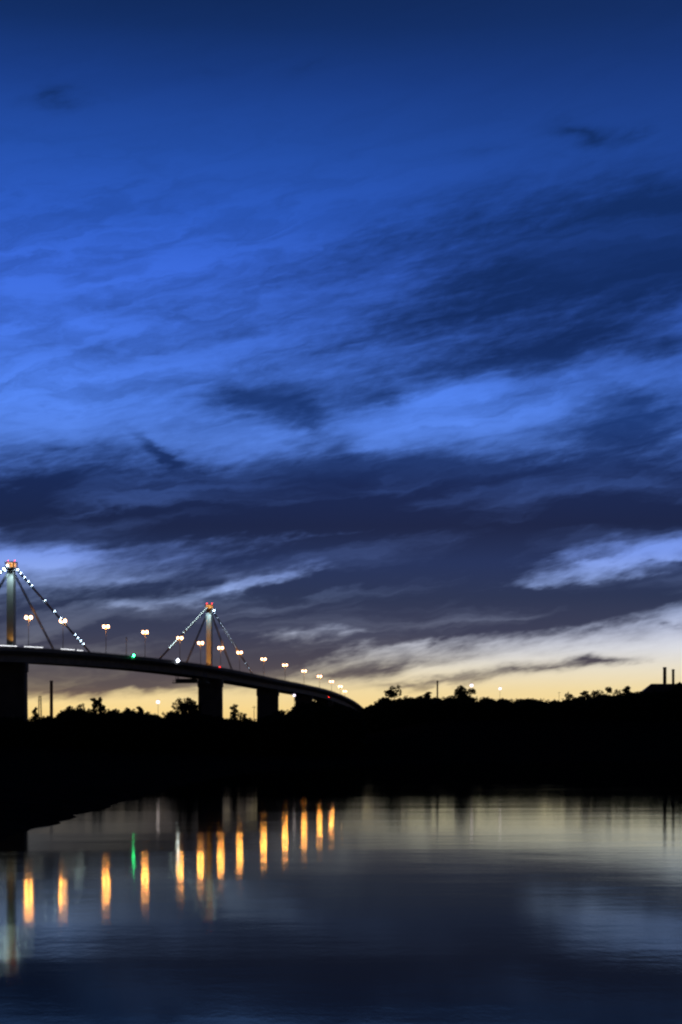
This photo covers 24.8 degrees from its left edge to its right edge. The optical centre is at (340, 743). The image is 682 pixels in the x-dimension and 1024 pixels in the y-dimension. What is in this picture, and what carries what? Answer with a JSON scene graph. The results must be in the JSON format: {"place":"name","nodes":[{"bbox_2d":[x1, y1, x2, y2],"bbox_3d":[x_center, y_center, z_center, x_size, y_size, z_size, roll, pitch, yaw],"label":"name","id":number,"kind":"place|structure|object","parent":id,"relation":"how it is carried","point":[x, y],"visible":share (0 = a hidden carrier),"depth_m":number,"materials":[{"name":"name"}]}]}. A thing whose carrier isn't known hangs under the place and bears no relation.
{"place":"outdoors","nodes":[
{"label":"outdoors","id":0,"kind":"place"},
{"bbox_2d":[0,763,681,1023],"bbox_3d":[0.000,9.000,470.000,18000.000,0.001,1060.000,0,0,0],"label":"water","id":1,"kind":"structure","parent":0,"point":[501,894],"depth_m":88.02,"materials":[{"name":"liquid"}]},
{"bbox_2d":[0,719,681,840],"bbox_3d":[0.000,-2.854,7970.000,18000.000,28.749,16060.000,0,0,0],"label":"ground","id":2,"kind":"structure","parent":0,"point":[43,784],"depth_m":666.32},
{"bbox_2d":[31,707,41,744],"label":"tree","id":3,"kind":"object","parent":2,"relation":"on","point":[35,715],"visible":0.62,"depth_m":705.61,"materials":[{"name":"black plant"}]},
{"bbox_2d":[38,696,41,718],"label":"lattice tower","id":4,"kind":"structure","parent":2,"relation":"on","point":[39,706],"depth_m":1179.13,"materials":[{"name":"metal"}]},
{"bbox_2d":[50,680,52,716],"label":"chimney","id":5,"kind":"object","parent":2,"relation":"on","point":[51,698],"visible":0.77,"depth_m":1298.75,"materials":[{"name":"concrete"}]},
{"bbox_2d":[56,706,82,731],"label":"tree","id":6,"kind":"object","parent":2,"relation":"on","point":[70,710],"visible":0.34,"depth_m":719.44,"materials":[{"name":"black plant"}]},
{"bbox_2d":[74,703,92,729],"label":"tree","id":7,"kind":"object","parent":2,"relation":"on","point":[80,709],"visible":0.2,"depth_m":734.54,"materials":[{"name":"black plant"}]},
{"bbox_2d":[89,698,101,714],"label":"tree","id":8,"kind":"object","parent":2,"relation":"on","point":[95,704],"visible":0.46,"depth_m":748.29,"materials":[{"name":"black plant"}]},
{"bbox_2d":[96,697,105,716],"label":"tree","id":9,"kind":"object","parent":2,"relation":"on","point":[102,712],"visible":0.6,"depth_m":754.98,"materials":[{"name":"black plant"}]},
{"bbox_2d":[136,706,145,715],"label":"tree","id":10,"kind":"object","parent":2,"relation":"on","point":[140,709],"visible":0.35,"depth_m":747.89,"materials":[{"name":"black plant"}]},
{"bbox_2d":[161,710,190,743],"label":"tree","id":11,"kind":"object","parent":2,"relation":"on","point":[170,717],"visible":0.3,"depth_m":719.15,"materials":[{"name":"black plant"}]},
{"bbox_2d":[161,698,191,723],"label":"tree","id":12,"kind":"object","parent":2,"relation":"on","point":[183,706],"visible":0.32,"depth_m":734.53,"materials":[{"name":"black plant"}]},
{"bbox_2d":[0,560,362,720],"bbox_3d":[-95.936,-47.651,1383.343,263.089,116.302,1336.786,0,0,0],"label":"cable stayed bridge","id":13,"kind":"structure","parent":2,"relation":"on","point":[15,661],"depth_m":1037.38,"materials":[{"name":"concrete"}]},
{"bbox_2d":[25,615,31,647],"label":"street lamp","id":14,"kind":"object","parent":13,"relation":"on","point":[26,616],"visible":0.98,"depth_m":884.33,"materials":[{"name":"grey metal"}]},
{"bbox_2d":[172,671,209,682],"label":"inspection gantry","id":15,"kind":"object","parent":13,"relation":"hanging from","point":[178,680],"visible":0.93,"depth_m":1128.46,"materials":[{"name":"metal"}]},
{"bbox_2d":[198,641,203,662],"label":"street lamp","id":16,"kind":"object","parent":13,"relation":"on","point":[200,648],"visible":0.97,"depth_m":1149.56,"materials":[{"name":"grey metal"}]},
{"bbox_2d":[218,646,222,666],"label":"street lamp","id":17,"kind":"object","parent":13,"relation":"on","point":[220,648],"visible":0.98,"depth_m":1195.75,"materials":[{"name":"grey metal"}]},
{"bbox_2d":[173,697,207,743],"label":"tree","id":18,"kind":"object","parent":2,"relation":"on","point":[192,708],"visible":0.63,"depth_m":736.63,"materials":[{"name":"black plant"}]},
{"bbox_2d":[230,704,238,745],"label":"tree","id":19,"kind":"object","parent":2,"relation":"on","point":[234,710],"visible":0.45,"depth_m":748.39,"materials":[{"name":"black plant"}]},
{"bbox_2d":[237,711,247,723],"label":"tree","id":20,"kind":"object","parent":2,"relation":"on","point":[244,718],"visible":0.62,"depth_m":746.40,"materials":[{"name":"black plant"}]},
{"bbox_2d":[272,710,283,723],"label":"tree","id":21,"kind":"object","parent":2,"relation":"on","point":[278,712],"visible":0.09,"depth_m":752.95,"materials":[{"name":"black plant"}]},
{"bbox_2d":[291,701,304,734],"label":"tree","id":22,"kind":"object","parent":2,"relation":"on","point":[298,705],"visible":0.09,"depth_m":763.08,"materials":[{"name":"black plant"}]},
{"bbox_2d":[0,687,681,756],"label":"woodland","id":23,"kind":"object","parent":2,"relation":"on","point":[321,729],"visible":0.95,"depth_m":712.74,"materials":[{"name":"black plant"}]},
{"bbox_2d":[384,685,401,700],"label":"tree","id":24,"kind":"object","parent":2,"relation":"on","point":[390,693],"visible":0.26,"depth_m":1121.26,"materials":[{"name":"black plant"}]},
{"bbox_2d":[423,691,432,700],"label":"tree","id":25,"kind":"object","parent":2,"relation":"on","point":[428,695],"visible":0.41,"depth_m":1135.59,"materials":[{"name":"black plant"}]},
{"bbox_2d":[446,685,476,701],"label":"tree","id":26,"kind":"object","parent":2,"relation":"on","point":[461,691],"visible":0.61,"depth_m":1125.49,"materials":[{"name":"black plant"}]},
{"bbox_2d":[564,693,581,699],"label":"tree","id":27,"kind":"object","parent":2,"relation":"on","point":[571,696],"visible":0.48,"depth_m":1148.85,"materials":[{"name":"black plant"}]},
{"bbox_2d":[579,691,588,699],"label":"tree","id":28,"kind":"object","parent":2,"relation":"on","point":[584,693],"visible":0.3,"depth_m":1156.18,"materials":[{"name":"black plant"}]},
{"bbox_2d":[591,687,612,698],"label":"tree","id":29,"kind":"object","parent":2,"relation":"on","point":[597,693],"visible":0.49,"depth_m":1147.15,"materials":[{"name":"black plant"}]},
{"bbox_2d":[612,689,625,696],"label":"tree","id":30,"kind":"object","parent":2,"relation":"on","point":[615,691],"visible":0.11,"depth_m":1156.13,"materials":[{"name":"black plant"}]},
{"bbox_2d":[621,686,632,698],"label":"tree","id":31,"kind":"object","parent":2,"relation":"on","point":[626,689],"visible":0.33,"depth_m":1147.83,"materials":[{"name":"black plant"}]},
{"bbox_2d":[641,684,678,692],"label":"factory","id":32,"kind":"structure","parent":2,"relation":"on","point":[656,687],"depth_m":1286.23,"materials":[{"name":"brick"}]},
{"bbox_2d":[663,667,666,683],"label":"chimney","id":33,"kind":"object","parent":32,"relation":"attached to","point":[664,676],"visible":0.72,"depth_m":1328.63,"materials":[{"name":"brick"}]},
{"bbox_2d":[672,669,674,683],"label":"chimney","id":34,"kind":"object","parent":32,"relation":"attached to","point":[673,678],"visible":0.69,"depth_m":1339.17,"materials":[{"name":"brick"}]},
{"bbox_2d":[667,682,681,694],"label":"tree","id":35,"kind":"object","parent":2,"relation":"on","point":[677,686],"visible":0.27,"depth_m":1173.63,"materials":[{"name":"black plant"}]},
{"bbox_2d":[0,0,681,720],"label":"sky","id":36,"kind":"structure","parent":0,"point":[350,331],"materials":[{"name":"blue"}]}
]}

